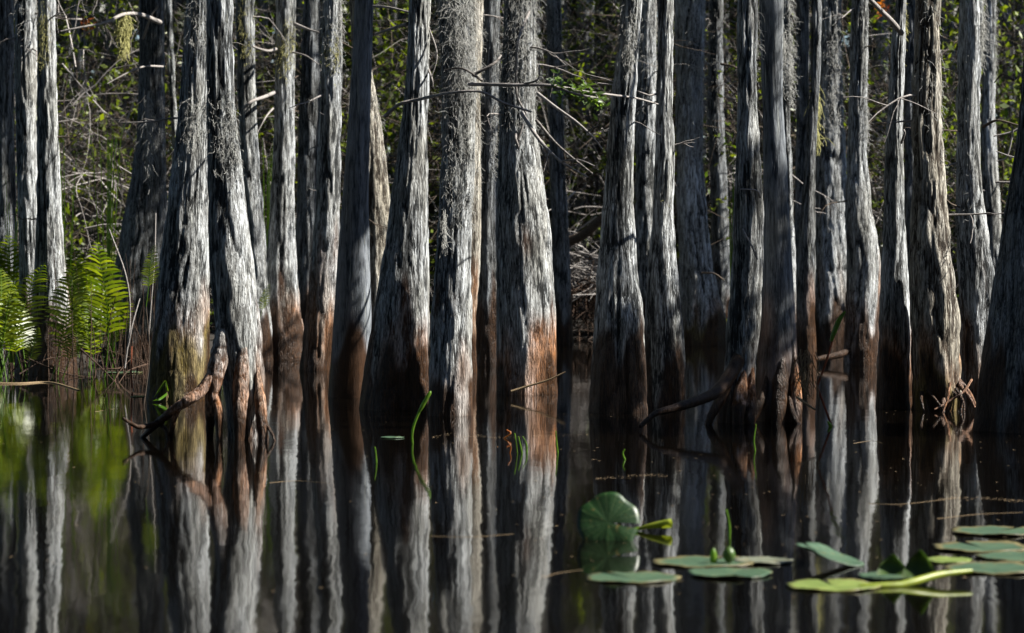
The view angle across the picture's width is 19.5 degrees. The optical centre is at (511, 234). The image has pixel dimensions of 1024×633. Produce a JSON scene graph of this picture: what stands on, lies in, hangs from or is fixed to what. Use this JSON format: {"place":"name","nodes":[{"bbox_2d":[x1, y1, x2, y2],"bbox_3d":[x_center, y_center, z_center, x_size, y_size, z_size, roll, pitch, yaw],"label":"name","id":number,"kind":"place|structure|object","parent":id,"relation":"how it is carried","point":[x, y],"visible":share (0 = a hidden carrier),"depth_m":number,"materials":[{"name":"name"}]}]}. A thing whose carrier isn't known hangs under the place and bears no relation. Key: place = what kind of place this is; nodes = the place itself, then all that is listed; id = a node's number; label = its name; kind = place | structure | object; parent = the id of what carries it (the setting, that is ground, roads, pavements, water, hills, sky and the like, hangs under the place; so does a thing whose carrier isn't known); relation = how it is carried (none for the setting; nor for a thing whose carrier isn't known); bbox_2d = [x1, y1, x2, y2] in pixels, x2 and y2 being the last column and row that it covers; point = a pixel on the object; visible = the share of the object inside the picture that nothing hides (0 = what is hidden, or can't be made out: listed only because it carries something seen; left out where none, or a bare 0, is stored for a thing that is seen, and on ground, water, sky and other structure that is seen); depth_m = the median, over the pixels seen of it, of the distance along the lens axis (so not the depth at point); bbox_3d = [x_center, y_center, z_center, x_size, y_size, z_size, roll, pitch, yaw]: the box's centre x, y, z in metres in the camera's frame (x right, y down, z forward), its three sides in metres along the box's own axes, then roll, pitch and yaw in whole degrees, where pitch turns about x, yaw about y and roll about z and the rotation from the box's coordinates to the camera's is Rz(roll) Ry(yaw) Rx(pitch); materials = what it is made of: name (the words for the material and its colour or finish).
{"place":"outdoors","nodes":[
{"label":"outdoors","id":0,"kind":"place"},
{"bbox_2d":[0,333,1023,632],"bbox_3d":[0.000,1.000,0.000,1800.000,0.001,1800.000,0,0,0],"label":"water","id":1,"kind":"structure","parent":0,"point":[106,503],"depth_m":10.83,"materials":[{"name":"black liquid"}]},
{"bbox_2d":[0,235,18,367],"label":"fern","id":2,"kind":"object","parent":1,"relation":"on","point":[3,264],"visible":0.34,"depth_m":21.96,"materials":[{"name":"green plant"}]},
{"bbox_2d":[0,293,42,377],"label":"fern","id":3,"kind":"object","parent":1,"relation":"on","point":[27,344],"visible":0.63,"depth_m":20.91,"materials":[{"name":"green plant"}]},
{"bbox_2d":[0,263,47,380],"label":"fern","id":4,"kind":"object","parent":1,"relation":"on","point":[13,309],"visible":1,"depth_m":20.25,"materials":[{"name":"green plant"}]},
{"bbox_2d":[45,256,88,378],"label":"fern","id":5,"kind":"object","parent":1,"relation":"on","point":[59,326],"visible":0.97,"depth_m":20.54,"materials":[{"name":"green plant"}]},
{"bbox_2d":[71,239,133,378],"bbox_3d":[-2.859,0.516,20.670,0.369,0.970,0.661,0,0,-27],"label":"fern","id":6,"kind":"object","parent":1,"relation":"on","point":[97,301],"visible":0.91,"depth_m":20.59,"materials":[{"name":"green plant"}]},
{"bbox_2d":[87,118,123,362],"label":"tall grass","id":7,"kind":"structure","parent":1,"relation":"on","point":[109,198],"depth_m":22.20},
{"bbox_2d":[122,0,275,440],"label":"cypress tree","id":8,"kind":"object","parent":1,"relation":"on","point":[235,367],"visible":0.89,"depth_m":14.59,"materials":[{"name":"grey plant"}]},
{"bbox_2d":[577,492,639,540],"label":"lily leaf","id":9,"kind":"object","parent":1,"relation":"on","point":[598,515],"visible":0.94,"depth_m":9.79,"materials":[{"name":"plant"}]},
{"bbox_2d":[586,571,680,583],"bbox_3d":[0.346,0.996,8.682,0.274,0.008,0.272,0,0,-36],"label":"lily pad","id":10,"kind":"object","parent":1,"relation":"on","point":[641,577],"visible":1,"depth_m":8.67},
{"bbox_2d":[652,555,753,567],"bbox_3d":[0.585,0.995,9.094,0.316,0.010,0.315,0,0,33],"label":"lily pad","id":11,"kind":"object","parent":1,"relation":"on","point":[695,561],"visible":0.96,"depth_m":9.07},
{"bbox_2d":[687,567,771,577],"bbox_3d":[0.642,0.993,8.775,0.246,0.012,0.243,0,0,-21],"label":"lily pad","id":12,"kind":"object","parent":1,"relation":"on","point":[730,572],"visible":1,"depth_m":8.80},
{"bbox_2d":[796,542,863,566],"bbox_3d":[0.971,0.971,9.059,0.214,0.019,0.216,20,5,35],"label":"lily pad","id":13,"kind":"object","parent":1,"relation":"on","point":[824,551],"visible":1,"depth_m":9.09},
{"bbox_2d":[785,579,881,591],"bbox_3d":[0.916,0.995,8.483,0.278,0.009,0.279,0,0,-7],"label":"lily pad","id":14,"kind":"object","parent":1,"relation":"on","point":[840,585],"visible":0.99,"depth_m":8.47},
{"bbox_2d":[859,569,972,587],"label":"curled leaf","id":15,"kind":"object","parent":1,"relation":"on","point":[919,580],"visible":1,"depth_m":8.51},
{"bbox_2d":[902,550,934,577],"bbox_3d":[1.171,0.948,8.604,0.096,0.080,0.040,0,0,6],"label":"leaf tip","id":16,"kind":"object","parent":1,"relation":"on","point":[918,564],"visible":0.98,"depth_m":8.61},
{"bbox_2d":[932,541,1023,552],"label":"lily pad","id":17,"kind":"object","parent":1,"relation":"on","point":[987,546],"visible":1,"depth_m":9.53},
{"bbox_2d":[943,561,1023,574],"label":"lily pad","id":18,"kind":"object","parent":1,"relation":"on","point":[1000,568],"visible":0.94,"depth_m":8.94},
{"bbox_2d":[951,525,1023,534],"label":"lily pad","id":19,"kind":"object","parent":1,"relation":"on","point":[986,530],"visible":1,"depth_m":10.05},
{"bbox_2d":[76,284,959,363],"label":"ground","id":20,"kind":"structure","parent":0,"point":[212,331],"depth_m":29.14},
{"bbox_2d":[0,0,18,365],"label":"cypress tree","id":21,"kind":"object","parent":20,"relation":"on","point":[7,167],"visible":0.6,"depth_m":22.83,"materials":[{"name":"grey plant"}]},
{"bbox_2d":[0,0,71,372],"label":"cypress tree","id":22,"kind":"object","parent":20,"relation":"on","point":[26,61],"visible":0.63,"depth_m":21.53,"materials":[{"name":"grey plant"}]},
{"bbox_2d":[11,0,84,375],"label":"cypress tree","id":23,"kind":"object","parent":20,"relation":"on","point":[49,238],"visible":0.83,"depth_m":21.19,"materials":[{"name":"grey plant"}]},
{"bbox_2d":[0,253,157,381],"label":"dead stalks","id":24,"kind":"object","parent":20,"relation":"on","point":[141,366],"visible":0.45,"depth_m":21.01,"materials":[{"name":"plant"}]},
{"bbox_2d":[71,0,95,277],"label":"slim tree","id":25,"kind":"object","parent":20,"relation":"on","point":[78,71],"visible":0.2,"depth_m":30.95,"materials":[{"name":"brown plant"}]},
{"bbox_2d":[14,16,165,300],"bbox_3d":[-4.988,-0.201,25.100,3.042,3.194,4.223,0,0,-38],"label":"leafy shrub","id":26,"kind":"object","parent":20,"relation":"on","point":[59,66],"visible":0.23,"depth_m":24.64,"materials":[{"name":"green plant"}]},
{"bbox_2d":[101,0,122,270],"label":"slim tree","id":27,"kind":"object","parent":20,"relation":"on","point":[114,38],"visible":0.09,"depth_m":33.09,"materials":[{"name":"brown plant"}]},
{"bbox_2d":[14,0,211,326],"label":"leafy shrub","id":28,"kind":"object","parent":20,"relation":"on","point":[101,104],"visible":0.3,"depth_m":26.67,"materials":[{"name":"green plant"}]},
{"bbox_2d":[61,0,167,358],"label":"cypress tree","id":29,"kind":"object","parent":20,"relation":"on","point":[143,206],"visible":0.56,"depth_m":24.15,"materials":[{"name":"grey plant"}]},
{"bbox_2d":[111,12,135,62],"bbox_3d":[-2.918,-1.475,22.400,0.184,0.386,0.203,0,0,40],"label":"moss beard","id":30,"kind":"object","parent":29,"relation":"hanging from","point":[123,37],"visible":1,"depth_m":22.37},
{"bbox_2d":[134,91,158,192],"bbox_3d":[-2.887,-0.732,23.745,0.174,0.824,0.292,0,0,21],"label":"moss strand","id":31,"kind":"object","parent":29,"relation":"hanging from","point":[149,144],"visible":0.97,"depth_m":23.73},
{"bbox_2d":[13,84,268,314],"bbox_3d":[-3.739,-0.001,29.713,3.042,3.194,4.223,0,0,-40],"label":"leafy shrub","id":32,"kind":"object","parent":20,"relation":"on","point":[86,196],"visible":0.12,"depth_m":29.28,"materials":[{"name":"green plant"}]},
{"bbox_2d":[14,0,268,261],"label":"bare shrub","id":33,"kind":"object","parent":20,"relation":"on","point":[100,130],"visible":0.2,"depth_m":29.16,"materials":[{"name":"brown plant"}]},
{"bbox_2d":[14,0,295,264],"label":"leafy shrub","id":34,"kind":"object","parent":20,"relation":"on","point":[115,134],"visible":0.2,"depth_m":29.51,"materials":[{"name":"green plant"}]},
{"bbox_2d":[165,0,177,161],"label":"cypress tree","id":35,"kind":"object","parent":20,"relation":"on","point":[171,67],"visible":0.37,"depth_m":28.59,"materials":[{"name":"grey plant"}]},
{"bbox_2d":[36,0,320,277],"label":"leafy shrub","id":36,"kind":"object","parent":20,"relation":"on","point":[176,17],"visible":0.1,"depth_m":29.56,"materials":[{"name":"green plant"}]},
{"bbox_2d":[118,0,244,401],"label":"cypress tree","id":37,"kind":"object","parent":20,"relation":"on","point":[180,354],"visible":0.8,"depth_m":17.99,"materials":[{"name":"grey plant"}]},
{"bbox_2d":[17,0,346,276],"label":"leafy shrub","id":38,"kind":"object","parent":20,"relation":"on","point":[268,37],"visible":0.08,"depth_m":29.79,"materials":[{"name":"green plant"}]},
{"bbox_2d":[14,0,432,307],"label":"bare shrub","id":39,"kind":"object","parent":20,"relation":"on","point":[113,135],"visible":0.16,"depth_m":28.56,"materials":[{"name":"brown plant"}]},
{"bbox_2d":[14,0,440,278],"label":"leafy shrub","id":40,"kind":"object","parent":20,"relation":"on","point":[344,111],"visible":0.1,"depth_m":30.23,"materials":[{"name":"green plant"}]},
{"bbox_2d":[57,0,440,311],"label":"bare shrub","id":41,"kind":"object","parent":20,"relation":"on","point":[299,96],"visible":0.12,"depth_m":30.74,"materials":[{"name":"brown plant"}]},
{"bbox_2d":[234,0,290,360],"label":"cypress tree","id":42,"kind":"object","parent":20,"relation":"on","point":[246,84],"visible":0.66,"depth_m":23.62,"materials":[{"name":"grey plant"}]},
{"bbox_2d":[242,0,318,360],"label":"cypress tree","id":43,"kind":"object","parent":20,"relation":"on","point":[285,312],"visible":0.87,"depth_m":23.78,"materials":[{"name":"grey plant"}]},
{"bbox_2d":[14,0,546,281],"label":"bare shrub","id":44,"kind":"object","parent":20,"relation":"on","point":[272,40],"visible":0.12,"depth_m":29.25,"materials":[{"name":"brown plant"}]},
{"bbox_2d":[14,1,573,262],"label":"bare shrub","id":45,"kind":"object","parent":20,"relation":"on","point":[429,160],"visible":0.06,"depth_m":29.97,"materials":[{"name":"brown plant"}]},
{"bbox_2d":[14,0,605,269],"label":"bare shrub","id":46,"kind":"object","parent":20,"relation":"on","point":[100,45],"visible":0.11,"depth_m":30.54,"materials":[{"name":"brown plant"}]},
{"bbox_2d":[295,0,347,325],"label":"cypress tree","id":47,"kind":"object","parent":20,"relation":"on","point":[308,119],"visible":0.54,"depth_m":26.05,"materials":[{"name":"grey plant"}]},
{"bbox_2d":[289,0,387,370],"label":"cypress tree","id":48,"kind":"object","parent":20,"relation":"on","point":[317,339],"visible":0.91,"depth_m":21.96,"materials":[{"name":"grey plant"}]},
{"bbox_2d":[14,0,673,283],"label":"bare shrub","id":49,"kind":"object","parent":20,"relation":"on","point":[262,68],"visible":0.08,"depth_m":30.84,"materials":[{"name":"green plant"}]},
{"bbox_2d":[309,0,389,326],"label":"cypress tree","id":50,"kind":"object","parent":20,"relation":"on","point":[379,200],"visible":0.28,"depth_m":22.56,"materials":[{"name":"grey plant"}]},
{"bbox_2d":[132,7,572,286],"bbox_3d":[-1.438,-0.562,30.993,5.075,5.579,4.440,0,0,28],"label":"leafy shrub","id":51,"kind":"object","parent":20,"relation":"on","point":[341,144],"visible":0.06,"depth_m":30.61,"materials":[{"name":"green plant"}]},
{"bbox_2d":[110,0,613,313],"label":"leafy shrub","id":52,"kind":"object","parent":20,"relation":"on","point":[259,76],"visible":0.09,"depth_m":31.24,"materials":[{"name":"green plant"}]},
{"bbox_2d":[328,0,408,397],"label":"cypress tree","id":53,"kind":"object","parent":20,"relation":"on","point":[351,325],"visible":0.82,"depth_m":18.33,"materials":[{"name":"grey plant"}]},
{"bbox_2d":[359,0,437,410],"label":"cypress tree","id":54,"kind":"object","parent":20,"relation":"on","point":[395,375],"visible":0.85,"depth_m":17.02,"materials":[{"name":"grey plant"}]},
{"bbox_2d":[80,0,759,301],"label":"leafy shrub","id":55,"kind":"object","parent":20,"relation":"on","point":[270,146],"visible":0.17,"depth_m":30.98,"materials":[{"name":"green plant"}]},
{"bbox_2d":[426,0,486,415],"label":"cypress tree","id":56,"kind":"object","parent":20,"relation":"on","point":[450,379],"visible":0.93,"depth_m":16.47,"materials":[{"name":"grey plant"}]},
{"bbox_2d":[428,0,503,372],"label":"cypress tree","id":57,"kind":"object","parent":20,"relation":"on","point":[475,250],"visible":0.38,"depth_m":21.68,"materials":[{"name":"grey plant"}]},
{"bbox_2d":[476,0,502,365],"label":"cypress tree","id":58,"kind":"object","parent":20,"relation":"on","point":[486,336],"visible":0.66,"depth_m":22.77,"materials":[{"name":"grey plant"}]},
{"bbox_2d":[13,0,1020,311],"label":"wood","id":59,"kind":"object","parent":20,"relation":"on","point":[383,40],"visible":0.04,"depth_m":41.16,"materials":[{"name":"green plant"}]},
{"bbox_2d":[13,0,1023,244],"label":"undergrowth","id":60,"kind":"object","parent":20,"relation":"on","point":[949,80],"visible":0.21,"depth_m":29.45,"materials":[{"name":"green plant"}]},
{"bbox_2d":[13,0,1023,295],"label":"twig tangle","id":61,"kind":"object","parent":20,"relation":"on","point":[73,100],"visible":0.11,"depth_m":27.73,"materials":[{"name":"wood"}]},
{"bbox_2d":[481,0,603,394],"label":"cypress tree","id":62,"kind":"object","parent":20,"relation":"on","point":[526,348],"visible":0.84,"depth_m":18.71,"materials":[{"name":"grey plant"}]},
{"bbox_2d":[394,3,708,274],"bbox_3d":[0.663,-0.557,31.257,3.901,4.096,5.416,0,0,39],"label":"leafy shrub","id":63,"kind":"object","parent":20,"relation":"on","point":[432,193],"visible":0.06,"depth_m":31.15,"materials":[{"name":"green plant"}]},
{"bbox_2d":[536,0,597,344],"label":"cypress tree","id":64,"kind":"object","parent":20,"relation":"on","point":[561,263],"visible":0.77,"depth_m":27.19,"materials":[{"name":"grey plant"}]},
{"bbox_2d":[548,189,601,339],"bbox_3d":[0.712,0.380,29.121,1.998,1.659,1.860,0,0,0],"label":"brush heap","id":65,"kind":"object","parent":20,"relation":"on","point":[585,289],"visible":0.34,"depth_m":28.93,"materials":[{"name":"wood"}]},
{"bbox_2d":[567,0,594,292],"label":"slim tree","id":66,"kind":"object","parent":20,"relation":"on","point":[577,204],"visible":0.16,"depth_m":32.91,"materials":[{"name":"grey plant"}]},
{"bbox_2d":[381,0,796,292],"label":"leafy shrub","id":67,"kind":"object","parent":20,"relation":"on","point":[595,187],"visible":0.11,"depth_m":30.55,"materials":[{"name":"green plant"}]},
{"bbox_2d":[588,0,647,413],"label":"cypress tree","id":68,"kind":"object","parent":20,"relation":"on","point":[618,383],"visible":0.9,"depth_m":16.78,"materials":[{"name":"grey plant"}]},
{"bbox_2d":[237,0,1002,301],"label":"bare shrub","id":69,"kind":"object","parent":20,"relation":"on","point":[886,67],"visible":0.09,"depth_m":31.16,"materials":[{"name":"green plant"}]},
{"bbox_2d":[578,0,699,406],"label":"cypress tree","id":70,"kind":"object","parent":20,"relation":"on","point":[665,356],"visible":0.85,"depth_m":17.40,"materials":[{"name":"grey plant"}]},
{"bbox_2d":[444,55,657,120],"bbox_3d":[0.495,-0.768,16.040,0.744,0.354,1.697,0,0,44],"label":"dead branch","id":71,"kind":"object","parent":70,"relation":"attached to","point":[563,88],"visible":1,"depth_m":15.55,"materials":[{"name":"wood"}]},
{"bbox_2d":[378,0,903,314],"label":"leafy shrub","id":72,"kind":"object","parent":20,"relation":"on","point":[719,95],"visible":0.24,"depth_m":29.26,"materials":[{"name":"green plant"}]},
{"bbox_2d":[428,5,877,308],"bbox_3d":[1.212,-0.178,30.492,6.106,4.875,3.982,0,0,-24],"label":"bare shrub","id":73,"kind":"object","parent":20,"relation":"on","point":[729,190],"visible":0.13,"depth_m":30.65,"materials":[{"name":"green plant"}]},
{"bbox_2d":[295,0,1017,249],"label":"bare shrub","id":74,"kind":"object","parent":20,"relation":"on","point":[675,218],"visible":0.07,"depth_m":30.00,"materials":[{"name":"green plant"}]},
{"bbox_2d":[635,0,709,338],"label":"cypress tree","id":75,"kind":"object","parent":20,"relation":"on","point":[645,139],"visible":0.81,"depth_m":25.83,"materials":[{"name":"grey plant"}]},
{"bbox_2d":[396,0,980,314],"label":"bare shrub","id":76,"kind":"object","parent":20,"relation":"on","point":[543,110],"visible":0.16,"depth_m":29.93,"materials":[{"name":"brown plant"}]},
{"bbox_2d":[656,0,736,345],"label":"cypress tree","id":77,"kind":"object","parent":20,"relation":"on","point":[703,317],"visible":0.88,"depth_m":26.96,"materials":[{"name":"grey plant"}]},
{"bbox_2d":[639,0,766,427],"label":"cypress tree","id":78,"kind":"object","parent":20,"relation":"on","point":[731,392],"visible":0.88,"depth_m":15.83,"materials":[{"name":"grey plant"}]},
{"bbox_2d":[672,0,734,318],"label":"cypress tree","id":79,"kind":"object","parent":20,"relation":"on","point":[720,231],"visible":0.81,"depth_m":28.83,"materials":[{"name":"grey plant"}]},
{"bbox_2d":[390,0,1023,319],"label":"leafy shrub","id":80,"kind":"object","parent":20,"relation":"on","point":[870,82],"visible":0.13,"depth_m":30.49,"materials":[{"name":"green plant"}]},
{"bbox_2d":[501,0,1023,264],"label":"leafy shrub","id":81,"kind":"object","parent":20,"relation":"on","point":[761,155],"visible":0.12,"depth_m":31.30,"materials":[{"name":"green plant"}]},
{"bbox_2d":[536,0,1010,238],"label":"leafy shrub","id":82,"kind":"object","parent":20,"relation":"on","point":[601,160],"visible":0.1,"depth_m":30.55,"materials":[{"name":"green plant"}]},
{"bbox_2d":[535,0,1014,256],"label":"leafy shrub","id":83,"kind":"object","parent":20,"relation":"on","point":[732,58],"visible":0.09,"depth_m":30.37,"materials":[{"name":"green plant"}]},
{"bbox_2d":[536,0,1018,255],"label":"bare shrub","id":84,"kind":"object","parent":20,"relation":"on","point":[881,241],"visible":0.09,"depth_m":30.23,"materials":[{"name":"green plant"}]},
{"bbox_2d":[755,0,801,423],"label":"cypress tree","id":85,"kind":"object","parent":20,"relation":"on","point":[777,401],"visible":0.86,"depth_m":16.00,"materials":[{"name":"grey plant"}]},
{"bbox_2d":[791,349,823,407],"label":"root tuft","id":86,"kind":"object","parent":85,"relation":"attached to","point":[803,381],"visible":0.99,"depth_m":15.47,"materials":[{"name":"plant"}]},
{"bbox_2d":[758,0,820,313],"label":"cypress tree","id":87,"kind":"object","parent":20,"relation":"on","point":[802,35],"visible":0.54,"depth_m":26.98,"materials":[{"name":"grey plant"}]},
{"bbox_2d":[565,0,1023,301],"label":"bare shrub","id":88,"kind":"object","parent":20,"relation":"on","point":[876,223],"visible":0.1,"depth_m":29.72,"materials":[{"name":"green plant"}]},
{"bbox_2d":[568,0,1023,295],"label":"leafy shrub","id":89,"kind":"object","parent":20,"relation":"on","point":[883,114],"visible":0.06,"depth_m":29.79,"materials":[{"name":"green plant"}]},
{"bbox_2d":[796,0,821,366],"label":"cypress tree","id":90,"kind":"object","parent":20,"relation":"on","point":[805,314],"visible":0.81,"depth_m":22.60,"materials":[{"name":"grey plant"}]},
{"bbox_2d":[783,0,842,316],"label":"cypress tree","id":91,"kind":"object","parent":20,"relation":"on","point":[788,87],"visible":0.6,"depth_m":24.55,"materials":[{"name":"grey plant"}]},
{"bbox_2d":[815,0,850,345],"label":"cypress tree","id":92,"kind":"object","parent":20,"relation":"on","point":[830,238],"visible":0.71,"depth_m":26.81,"materials":[{"name":"grey plant"}]},
{"bbox_2d":[817,0,880,364],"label":"cypress tree","id":93,"kind":"object","parent":20,"relation":"on","point":[863,269],"visible":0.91,"depth_m":23.01,"materials":[{"name":"grey plant"}]},
{"bbox_2d":[703,0,1023,261],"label":"leafy shrub","id":94,"kind":"object","parent":20,"relation":"on","point":[1003,55],"visible":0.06,"depth_m":30.50,"materials":[{"name":"green plant"}]},
{"bbox_2d":[867,0,890,244],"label":"slim tree","id":95,"kind":"object","parent":20,"relation":"on","point":[882,25],"visible":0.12,"depth_m":31.89,"materials":[{"name":"grey plant"}]},
{"bbox_2d":[868,0,912,408],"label":"cypress tree","id":96,"kind":"object","parent":20,"relation":"on","point":[894,381],"visible":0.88,"depth_m":17.18,"materials":[{"name":"grey plant"}]},
{"bbox_2d":[790,0,1023,231],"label":"leafy shrub","id":97,"kind":"object","parent":20,"relation":"on","point":[949,56],"visible":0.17,"depth_m":29.31,"materials":[{"name":"green plant"}]},
{"bbox_2d":[904,0,915,337],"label":"cypress tree","id":98,"kind":"object","parent":20,"relation":"on","point":[909,62],"visible":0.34,"depth_m":26.79,"materials":[{"name":"grey plant"}]},
{"bbox_2d":[849,0,1003,411],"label":"cypress tree","id":99,"kind":"object","parent":20,"relation":"on","point":[939,384],"visible":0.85,"depth_m":16.95,"materials":[{"name":"grey plant"}]},
{"bbox_2d":[846,88,1020,289],"bbox_3d":[5.130,-0.239,29.707,4.968,3.758,3.579,0,0,-11],"label":"leafy shrub","id":100,"kind":"object","parent":20,"relation":"on","point":[880,165],"visible":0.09,"depth_m":29.85,"materials":[{"name":"green plant"}]},
{"bbox_2d":[905,0,1017,393],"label":"cypress tree","id":101,"kind":"object","parent":20,"relation":"on","point":[975,270],"visible":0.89,"depth_m":18.74,"materials":[{"name":"grey plant"}]},
{"bbox_2d":[948,0,1010,270],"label":"cypress tree","id":102,"kind":"object","parent":20,"relation":"on","point":[990,177],"visible":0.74,"depth_m":26.74,"materials":[{"name":"grey plant"}]},
{"bbox_2d":[972,58,1023,433],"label":"cypress tree","id":103,"kind":"object","parent":20,"relation":"on","point":[1000,400],"visible":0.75,"depth_m":15.17,"materials":[{"name":"grey plant"}]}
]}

